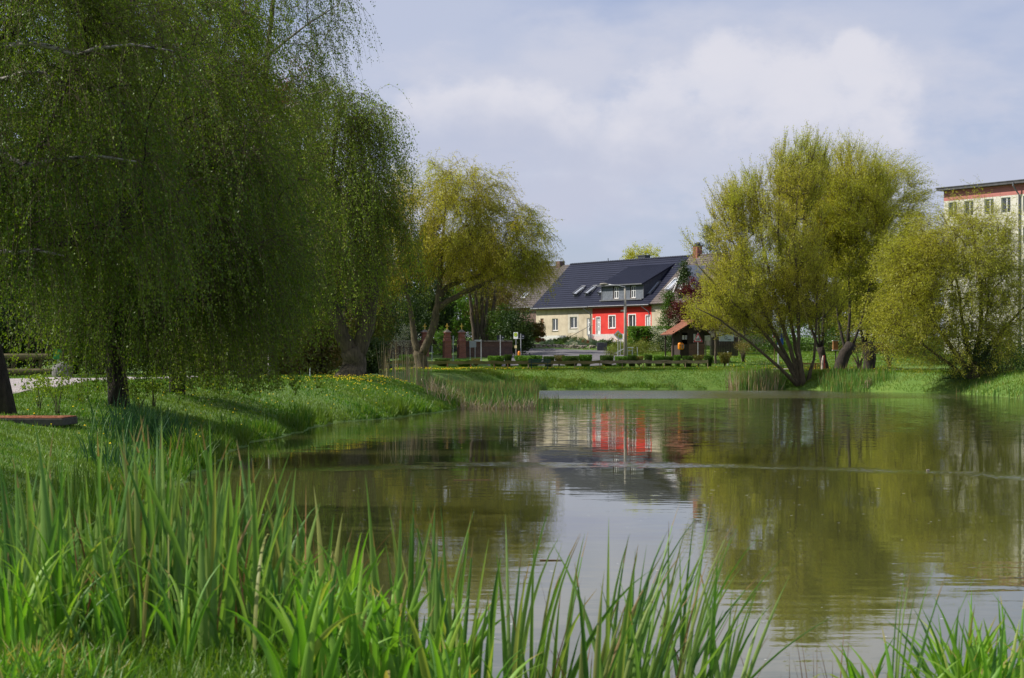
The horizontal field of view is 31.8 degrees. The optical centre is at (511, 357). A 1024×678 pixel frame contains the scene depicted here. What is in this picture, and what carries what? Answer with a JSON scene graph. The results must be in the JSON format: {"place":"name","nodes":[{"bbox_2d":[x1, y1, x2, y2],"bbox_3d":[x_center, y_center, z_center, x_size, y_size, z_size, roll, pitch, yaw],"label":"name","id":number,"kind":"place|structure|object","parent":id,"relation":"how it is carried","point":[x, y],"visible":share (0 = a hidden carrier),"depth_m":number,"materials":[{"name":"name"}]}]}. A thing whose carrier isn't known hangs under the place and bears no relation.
{"place":"outdoors","nodes":[
{"label":"outdoors","id":0,"kind":"place"},
{"bbox_2d":[10,376,197,393],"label":"gravel path","id":1,"kind":"structure","parent":0,"point":[17,387],"depth_m":70.17,"materials":[{"name":"grey gravel"}]},
{"bbox_2d":[0,337,1023,677],"bbox_3d":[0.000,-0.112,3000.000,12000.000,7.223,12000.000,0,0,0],"label":"ground","id":2,"kind":"structure","parent":0,"point":[610,375],"depth_m":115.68,"materials":[{"name":"green plant"}]},
{"bbox_2d":[0,285,34,368],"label":"bush","id":3,"kind":"object","parent":2,"relation":"on","point":[1,337],"visible":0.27,"depth_m":96.50,"materials":[{"name":"green plant"}]},
{"bbox_2d":[0,0,53,353],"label":"leafy tree","id":4,"kind":"object","parent":2,"relation":"on","point":[23,160],"visible":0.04,"depth_m":98.98,"materials":[{"name":"green plant"}]},
{"bbox_2d":[4,354,51,375],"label":"bench","id":5,"kind":"object","parent":2,"relation":"on","point":[22,356],"visible":0.42,"depth_m":92.83,"materials":[{"name":"wood"}]},
{"bbox_2d":[18,372,46,409],"bbox_3d":[-11.055,0.829,41.976,0.766,1.022,0.782,0,0,-41],"label":"sapling","id":6,"kind":"object","parent":2,"relation":"on","point":[38,378],"visible":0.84,"depth_m":42.00,"materials":[{"name":"green plant"}]},
{"bbox_2d":[0,279,68,375],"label":"bush","id":7,"kind":"object","parent":2,"relation":"on","point":[36,363],"visible":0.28,"depth_m":95.82,"materials":[{"name":"green plant"}]},
{"bbox_2d":[0,415,77,426],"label":"concrete slab","id":8,"kind":"structure","parent":2,"relation":"on","point":[53,420],"depth_m":37.47,"materials":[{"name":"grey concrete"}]},
{"bbox_2d":[36,374,79,414],"bbox_3d":[-10.394,0.881,41.110,0.951,1.055,0.728,0,0,-29],"label":"sapling","id":9,"kind":"object","parent":2,"relation":"on","point":[57,409],"visible":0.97,"depth_m":41.00,"materials":[{"name":"green plant"}]},
{"bbox_2d":[52,362,73,376],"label":"boulder","id":10,"kind":"object","parent":2,"relation":"on","point":[55,371],"visible":0.33,"depth_m":87.69,"materials":[{"name":"stone"}]},
{"bbox_2d":[0,6,165,373],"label":"leafy tree","id":11,"kind":"object","parent":2,"relation":"on","point":[76,368],"depth_m":107.45,"materials":[{"name":"green plant"}]},
{"bbox_2d":[47,305,145,375],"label":"bush","id":12,"kind":"object","parent":2,"relation":"on","point":[103,372],"visible":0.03,"depth_m":97.48,"materials":[{"name":"green plant"}]},
{"bbox_2d":[0,0,270,414],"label":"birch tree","id":13,"kind":"object","parent":2,"relation":"on","point":[114,41],"visible":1,"depth_m":38.79,"materials":[{"name":"green plant"}]},
{"bbox_2d":[122,375,158,412],"bbox_3d":[-9.687,1.008,46.938,0.964,1.128,0.806,0,0,-7],"label":"sapling","id":14,"kind":"object","parent":2,"relation":"on","point":[139,388],"visible":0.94,"depth_m":46.85,"materials":[{"name":"green plant"}]},
{"bbox_2d":[75,387,214,479],"bbox_3d":[-7.512,1.470,35.739,2.672,1.760,11.191,0,0,-5],"label":"sedge clump","id":15,"kind":"object","parent":2,"relation":"on","point":[133,419],"visible":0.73,"depth_m":37.49,"materials":[{"name":"green plant"}]},
{"bbox_2d":[138,366,165,405],"bbox_3d":[-9.977,0.830,49.891,0.921,1.293,1.045,0,0,-25],"label":"sapling","id":16,"kind":"object","parent":2,"relation":"on","point":[152,400],"visible":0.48,"depth_m":49.94,"materials":[{"name":"green plant"}]},
{"bbox_2d":[125,326,192,375],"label":"bush","id":17,"kind":"object","parent":2,"relation":"on","point":[162,369],"visible":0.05,"depth_m":100.13,"materials":[{"name":"green plant"}]},
{"bbox_2d":[0,0,356,407],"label":"birch tree","id":18,"kind":"object","parent":2,"relation":"on","point":[116,372],"visible":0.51,"depth_m":47.07,"materials":[{"name":"green plant"}]},
{"bbox_2d":[14,0,374,399],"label":"birch tree","id":19,"kind":"object","parent":2,"relation":"on","point":[172,386],"visible":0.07,"depth_m":56.03,"materials":[{"name":"green plant"}]},
{"bbox_2d":[0,415,398,669],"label":"reed bed","id":20,"kind":"object","parent":2,"relation":"on","point":[178,574],"visible":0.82,"depth_m":6.50,"materials":[{"name":"green plant"}]},
{"bbox_2d":[0,628,405,677],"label":"weed tuft","id":21,"kind":"object","parent":2,"relation":"on","point":[32,662],"visible":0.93,"depth_m":5.75,"materials":[{"name":"green plant"}]},
{"bbox_2d":[145,0,383,377],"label":"birch tree","id":22,"kind":"object","parent":2,"relation":"on","point":[315,51],"visible":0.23,"depth_m":79.46,"materials":[{"name":"green plant"}]},
{"bbox_2d":[255,53,334,373],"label":"leafy tree","id":23,"kind":"object","parent":2,"relation":"on","point":[293,106],"visible":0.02,"depth_m":111.72,"materials":[{"name":"green plant"}]},
{"bbox_2d":[261,314,334,374],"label":"bush","id":24,"kind":"object","parent":2,"relation":"on","point":[282,371],"visible":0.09,"depth_m":103.45,"materials":[{"name":"green plant"}]},
{"bbox_2d":[285,308,348,374],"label":"bush","id":25,"kind":"object","parent":2,"relation":"on","point":[335,356],"visible":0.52,"depth_m":101.30,"materials":[{"name":"green plant"}]},
{"bbox_2d":[248,47,445,376],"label":"birch tree","id":26,"kind":"object","parent":2,"relation":"on","point":[363,188],"visible":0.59,"depth_m":86.85,"materials":[{"name":"green plant"}]},
{"bbox_2d":[304,190,390,365],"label":"leafy tree","id":27,"kind":"object","parent":2,"relation":"on","point":[360,299],"visible":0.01,"depth_m":159.27,"materials":[{"name":"green plant"}]},
{"bbox_2d":[314,203,406,366],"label":"leafy tree","id":28,"kind":"object","parent":2,"relation":"on","point":[378,329],"visible":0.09,"depth_m":129.90,"materials":[{"name":"green plant"}]},
{"bbox_2d":[332,336,394,373],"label":"bush","id":29,"kind":"object","parent":2,"relation":"on","point":[372,361],"visible":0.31,"depth_m":111.18,"materials":[{"name":"green plant"}]},
{"bbox_2d":[329,306,400,363],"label":"bush","id":30,"kind":"object","parent":2,"relation":"on","point":[382,334],"visible":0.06,"depth_m":149.85,"materials":[{"name":"green plant"}]},
{"bbox_2d":[216,475,549,677],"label":"iris bed","id":31,"kind":"object","parent":2,"relation":"on","point":[392,645],"visible":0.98,"depth_m":6.03,"materials":[{"name":"green plant"}]},
{"bbox_2d":[375,300,409,339],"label":"bush","id":32,"kind":"object","parent":2,"relation":"on","point":[395,320],"visible":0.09,"depth_m":165.03,"materials":[{"name":"green plant"}]},
{"bbox_2d":[354,240,436,339],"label":"leafy tree","id":33,"kind":"object","parent":2,"relation":"on","point":[416,288],"visible":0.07,"depth_m":176.05,"materials":[{"name":"green plant"}]},
{"bbox_2d":[379,340,420,357],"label":"brick wall","id":34,"kind":"structure","parent":2,"relation":"on","point":[398,348],"depth_m":160.00,"materials":[{"name":"brown brick"}]},
{"bbox_2d":[389,325,416,364],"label":"bush","id":35,"kind":"object","parent":2,"relation":"on","point":[402,344],"visible":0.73,"depth_m":149.92,"materials":[{"name":"green plant"}]},
{"bbox_2d":[385,281,430,339],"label":"bush","id":36,"kind":"object","parent":2,"relation":"on","point":[416,314],"visible":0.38,"depth_m":171.22,"materials":[{"name":"green plant"}]},
{"bbox_2d":[416,272,451,353],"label":"thuja","id":37,"kind":"object","parent":2,"relation":"on","point":[431,303],"visible":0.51,"depth_m":166.84,"materials":[{"name":"green plant"}]},
{"bbox_2d":[431,326,446,354],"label":"bush","id":38,"kind":"object","parent":2,"relation":"on","point":[437,336],"visible":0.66,"depth_m":163.24,"materials":[{"name":"green plant"}]},
{"bbox_2d":[437,285,456,350],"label":"thuja","id":39,"kind":"object","parent":2,"relation":"on","point":[450,312],"visible":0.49,"depth_m":167.80,"materials":[{"name":"green plant"}]},
{"bbox_2d":[442,324,451,357],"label":"gate pillar","id":40,"kind":"structure","parent":2,"relation":"on","point":[447,346],"depth_m":156.76,"materials":[{"name":"red brick"}]},
{"bbox_2d":[27,364,874,441],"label":"dandelions","id":41,"kind":"object","parent":2,"relation":"on","point":[596,367],"visible":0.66,"depth_m":78.51,"materials":[{"name":"yellow plant"}]},
{"bbox_2d":[397,214,515,338],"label":"leafy tree","id":42,"kind":"object","parent":2,"relation":"on","point":[439,228],"visible":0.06,"depth_m":189.29,"materials":[{"name":"green plant"}]},
{"bbox_2d":[457,324,466,357],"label":"gate pillar","id":43,"kind":"structure","parent":2,"relation":"on","point":[461,340],"depth_m":157.24,"materials":[{"name":"red brick"}]},
{"bbox_2d":[359,147,565,368],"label":"willow tree","id":44,"kind":"object","parent":2,"relation":"on","point":[525,256],"visible":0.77,"depth_m":138.89,"materials":[{"name":"green plant"}]},
{"bbox_2d":[437,282,499,351],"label":"bush","id":45,"kind":"object","parent":2,"relation":"on","point":[458,303],"visible":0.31,"depth_m":175.19,"materials":[{"name":"green plant"}]},
{"bbox_2d":[437,223,539,339],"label":"lime tree","id":46,"kind":"object","parent":2,"relation":"on","point":[478,331],"visible":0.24,"depth_m":169.84,"materials":[{"name":"green plant"}]},
{"bbox_2d":[466,340,512,356],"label":"brick wall","id":47,"kind":"structure","parent":2,"relation":"on","point":[490,347],"depth_m":158.00,"materials":[{"name":"brown brick"}]},
{"bbox_2d":[459,283,531,339],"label":"bush","id":48,"kind":"object","parent":2,"relation":"on","point":[496,306],"visible":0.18,"depth_m":177.52,"materials":[{"name":"green plant"}]},
{"bbox_2d":[488,355,503,366],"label":"clipped bush","id":49,"kind":"object","parent":2,"relation":"on","point":[496,358],"visible":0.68,"depth_m":146.12,"materials":[{"name":"green plant"}]},
{"bbox_2d":[483,303,520,352],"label":"bush","id":50,"kind":"object","parent":2,"relation":"on","point":[496,323],"visible":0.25,"depth_m":167.77,"materials":[{"name":"green plant"}]},
{"bbox_2d":[490,307,535,354],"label":"bush","id":51,"kind":"object","parent":2,"relation":"on","point":[510,328],"visible":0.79,"depth_m":163.48,"materials":[{"name":"green plant"}]},
{"bbox_2d":[514,355,542,366],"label":"clipped bush","id":52,"kind":"object","parent":2,"relation":"on","point":[521,357],"visible":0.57,"depth_m":145.80,"materials":[{"name":"green plant"}]},
{"bbox_2d":[498,261,568,330],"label":"brown tiled house","id":53,"kind":"structure","parent":2,"relation":"on","point":[558,265],"depth_m":221.76,"materials":[{"name":"tile"}]},
{"bbox_2d":[523,320,546,340],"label":"bush","id":54,"kind":"object","parent":2,"relation":"on","point":[537,327],"visible":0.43,"depth_m":189.65,"materials":[{"name":"green plant"}]},
{"bbox_2d":[528,359,550,368],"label":"park bench","id":55,"kind":"object","parent":2,"relation":"on","point":[531,361],"visible":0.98,"depth_m":139.59,"materials":[{"name":"wood"}]},
{"bbox_2d":[382,360,707,367],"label":"rail fence","id":56,"kind":"object","parent":2,"relation":"on","point":[508,362],"visible":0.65,"depth_m":143.11,"materials":[{"name":"brown wood"}]},
{"bbox_2d":[532,344,596,348],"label":"stone wall","id":57,"kind":"structure","parent":2,"relation":"on","point":[562,346],"depth_m":178.00,"materials":[{"name":"grey stone"}]},
{"bbox_2d":[562,355,579,365],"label":"clipped bush","id":58,"kind":"object","parent":2,"relation":"on","point":[569,358],"visible":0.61,"depth_m":145.85,"materials":[{"name":"green plant"}]},
{"bbox_2d":[530,259,628,339],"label":"cream house","id":59,"kind":"structure","parent":2,"relation":"on","point":[567,311],"depth_m":197.41,"materials":[{"name":"black tile"}]},
{"bbox_2d":[579,354,591,365],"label":"clipped bush","id":60,"kind":"object","parent":2,"relation":"on","point":[586,357],"visible":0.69,"depth_m":146.20,"materials":[{"name":"green plant"}]},
{"bbox_2d":[588,334,623,341],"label":"picket fence","id":61,"kind":"object","parent":2,"relation":"on","point":[599,336],"visible":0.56,"depth_m":188.02,"materials":[{"name":"white paint"}]},
{"bbox_2d":[597,283,626,355],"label":"street lamp","id":62,"kind":"object","parent":2,"relation":"on","point":[625,327],"visible":0.97,"depth_m":153.40,"materials":[{"name":"metal"}]},
{"bbox_2d":[603,339,634,355],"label":"juniper","id":63,"kind":"object","parent":2,"relation":"on","point":[612,350],"visible":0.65,"depth_m":162.77,"materials":[{"name":"green plant"}]},
{"bbox_2d":[621,337,645,353],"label":"juniper","id":64,"kind":"object","parent":2,"relation":"on","point":[636,346],"visible":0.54,"depth_m":164.72,"materials":[{"name":"green plant"}]},
{"bbox_2d":[588,255,689,341],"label":"red house","id":65,"kind":"structure","parent":2,"relation":"on","point":[643,279],"depth_m":188.83,"materials":[{"name":"red paint"}]},
{"bbox_2d":[608,315,615,328],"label":"window","id":66,"kind":"structure","parent":65,"relation":"in","point":[612,317],"depth_m":189.91,"materials":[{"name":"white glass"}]},
{"bbox_2d":[628,314,635,325],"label":"window","id":67,"kind":"structure","parent":65,"relation":"in","point":[631,317],"depth_m":187.19,"materials":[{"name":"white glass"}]},
{"bbox_2d":[622,241,662,259],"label":"leafy tree","id":68,"kind":"object","parent":2,"relation":"on","point":[629,255],"visible":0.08,"depth_m":231.24,"materials":[{"name":"green plant"}]},
{"bbox_2d":[634,340,660,352],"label":"juniper","id":69,"kind":"object","parent":2,"relation":"on","point":[645,348],"visible":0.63,"depth_m":167.68,"materials":[{"name":"green plant"}]},
{"bbox_2d":[627,326,672,348],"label":"hedge","id":70,"kind":"object","parent":2,"relation":"on","point":[638,333],"visible":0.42,"depth_m":177.47,"materials":[{"name":"green plant"}]},
{"bbox_2d":[649,328,670,352],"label":"bush","id":71,"kind":"object","parent":2,"relation":"on","point":[662,342],"visible":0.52,"depth_m":171.10,"materials":[{"name":"green plant"}]},
{"bbox_2d":[496,491,827,677],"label":"cattail clump","id":72,"kind":"object","parent":2,"relation":"on","point":[622,655],"visible":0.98,"depth_m":6.26,"materials":[{"name":"green plant"}]},
{"bbox_2d":[653,286,678,345],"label":"bush","id":73,"kind":"object","parent":2,"relation":"on","point":[668,294],"visible":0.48,"depth_m":177.73,"materials":[{"name":"green plant"}]},
{"bbox_2d":[670,258,692,331],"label":"tree","id":74,"kind":"object","parent":2,"relation":"on","point":[684,272],"visible":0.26,"depth_m":180.81,"materials":[{"name":"green plant"}]},
{"bbox_2d":[661,319,709,359],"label":"bus shelter","id":75,"kind":"object","parent":2,"relation":"on","point":[686,335],"visible":0.75,"depth_m":150.07,"materials":[{"name":"brown wood"}]},
{"bbox_2d":[661,273,724,331],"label":"plum tree","id":76,"kind":"object","parent":2,"relation":"on","point":[689,292],"visible":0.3,"depth_m":165.56,"materials":[{"name":"red plant"}]},
{"bbox_2d":[699,222,716,253],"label":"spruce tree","id":77,"kind":"object","parent":2,"relation":"on","point":[706,248],"visible":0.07,"depth_m":197.90,"materials":[{"name":"green plant"}]},
{"bbox_2d":[649,242,772,345],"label":"brown roofed house","id":78,"kind":"structure","parent":2,"relation":"on","point":[656,306],"depth_m":183.45,"materials":[{"name":"tile"}]},
{"bbox_2d":[697,288,749,363],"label":"young tree","id":79,"kind":"object","parent":2,"relation":"on","point":[715,352],"visible":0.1,"depth_m":148.94,"materials":[{"name":"green plant"}]},
{"bbox_2d":[711,334,737,355],"bbox_3d":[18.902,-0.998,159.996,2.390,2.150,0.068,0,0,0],"label":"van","id":80,"kind":"object","parent":2,"relation":"on","point":[726,344],"visible":0.78,"depth_m":160.00,"materials":[{"name":"black metal"}]},
{"bbox_2d":[717,352,731,366],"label":"clipped bush","id":81,"kind":"object","parent":2,"relation":"on","point":[724,357],"visible":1,"depth_m":146.41,"materials":[{"name":"green plant"}]},
{"bbox_2d":[702,229,778,343],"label":"leafy tree","id":82,"kind":"object","parent":2,"relation":"on","point":[739,339],"visible":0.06,"depth_m":177.76,"materials":[{"name":"green plant"}]},
{"bbox_2d":[733,341,752,361],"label":"shrub","id":83,"kind":"object","parent":2,"relation":"on","point":[741,345],"visible":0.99,"depth_m":150.96,"materials":[{"name":"green plant"}]},
{"bbox_2d":[504,361,1023,397],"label":"reeds","id":84,"kind":"object","parent":2,"relation":"on","point":[761,379],"visible":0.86,"depth_m":128.32,"materials":[{"name":"green plant"}]},
{"bbox_2d":[737,320,792,352],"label":"bush","id":85,"kind":"object","parent":2,"relation":"on","point":[767,346],"visible":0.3,"depth_m":171.34,"materials":[{"name":"green plant"}]},
{"bbox_2d":[678,121,857,386],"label":"willow tree","id":86,"kind":"object","parent":2,"relation":"on","point":[755,273],"visible":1,"depth_m":131.07,"materials":[{"name":"green plant"}]},
{"bbox_2d":[768,315,817,351],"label":"bush","id":87,"kind":"object","parent":2,"relation":"on","point":[805,333],"visible":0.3,"depth_m":175.31,"materials":[{"name":"green plant"}]},
{"bbox_2d":[763,139,868,368],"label":"pollard willow","id":88,"kind":"object","parent":2,"relation":"on","point":[820,348],"visible":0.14,"depth_m":138.17,"materials":[{"name":"green plant"}]},
{"bbox_2d":[773,251,869,344],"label":"leafy tree","id":89,"kind":"object","parent":2,"relation":"on","point":[820,320],"visible":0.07,"depth_m":179.98,"materials":[{"name":"green plant"}]},
{"bbox_2d":[801,309,860,351],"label":"bush","id":90,"kind":"object","parent":2,"relation":"on","point":[829,340],"visible":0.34,"depth_m":173.61,"materials":[{"name":"green plant"}]},
{"bbox_2d":[802,127,911,368],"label":"pollard willow","id":91,"kind":"object","parent":2,"relation":"on","point":[876,194],"visible":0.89,"depth_m":135.68,"materials":[{"name":"green plant"}]},
{"bbox_2d":[852,342,869,368],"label":"shrub","id":92,"kind":"object","parent":2,"relation":"on","point":[856,361],"visible":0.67,"depth_m":139.42,"materials":[{"name":"green plant"}]},
{"bbox_2d":[824,318,908,353],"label":"bush","id":93,"kind":"object","parent":2,"relation":"on","point":[858,340],"visible":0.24,"depth_m":168.32,"materials":[{"name":"green plant"}]},
{"bbox_2d":[732,554,1023,677],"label":"iris clump","id":94,"kind":"object","parent":2,"relation":"on","point":[978,663],"visible":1,"depth_m":6.21,"materials":[{"name":"green plant"}]},
{"bbox_2d":[820,136,963,368],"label":"pollard willow","id":95,"kind":"object","parent":2,"relation":"on","point":[917,197],"visible":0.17,"depth_m":140.06,"materials":[{"name":"green plant"}]},
{"bbox_2d":[840,260,943,347],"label":"leafy tree","id":96,"kind":"object","parent":2,"relation":"on","point":[878,306],"visible":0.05,"depth_m":175.72,"materials":[{"name":"green plant"}]},
{"bbox_2d":[882,307,945,357],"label":"bush","id":97,"kind":"object","parent":2,"relation":"on","point":[910,341],"visible":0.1,"depth_m":159.47,"materials":[{"name":"green plant"}]},
{"bbox_2d":[840,174,1023,378],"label":"willow tree","id":98,"kind":"object","parent":2,"relation":"on","point":[912,269],"visible":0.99,"depth_m":115.65,"materials":[{"name":"green plant"}]},
{"bbox_2d":[912,316,991,363],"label":"bush","id":99,"kind":"object","parent":2,"relation":"on","point":[948,348],"visible":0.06,"depth_m":149.27,"materials":[{"name":"green plant"}]},
{"bbox_2d":[932,324,1011,379],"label":"bush","id":100,"kind":"object","parent":2,"relation":"on","point":[975,359],"visible":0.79,"depth_m":115.65,"materials":[{"name":"green plant"}]},
{"bbox_2d":[935,179,1023,353],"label":"apartment block","id":101,"kind":"structure","parent":2,"relation":"on","point":[1005,191],"depth_m":162.68,"materials":[{"name":"concrete"}]},
{"bbox_2d":[973,312,1023,368],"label":"bush","id":102,"kind":"object","parent":2,"relation":"on","point":[1022,340],"visible":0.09,"depth_m":140.01,"materials":[{"name":"green plant"}]},
{"bbox_2d":[984,335,1023,371],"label":"bush","id":103,"kind":"object","parent":2,"relation":"on","point":[1016,353],"visible":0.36,"depth_m":120.14,"materials":[{"name":"green plant"}]},
{"bbox_2d":[1,0,1023,336],"label":"sky","id":104,"kind":"structure","parent":0,"point":[614,116],"materials":[{"name":"white"}]},
{"bbox_2d":[429,345,623,365],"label":"road","id":105,"kind":"structure","parent":0,"point":[596,354],"depth_m":167.32,"materials":[{"name":"grey asphalt"}]},
{"bbox_2d":[65,389,1023,677],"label":"pond water","id":106,"kind":"structure","parent":0,"point":[847,507],"depth_m":28.61,"materials":[{"name":"green liquid"}]},
{"bbox_2d":[376,342,610,408],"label":"reed belt","id":107,"kind":"object","parent":106,"relation":"in","point":[496,395],"visible":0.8,"depth_m":84.79,"materials":[{"name":"green plant"}]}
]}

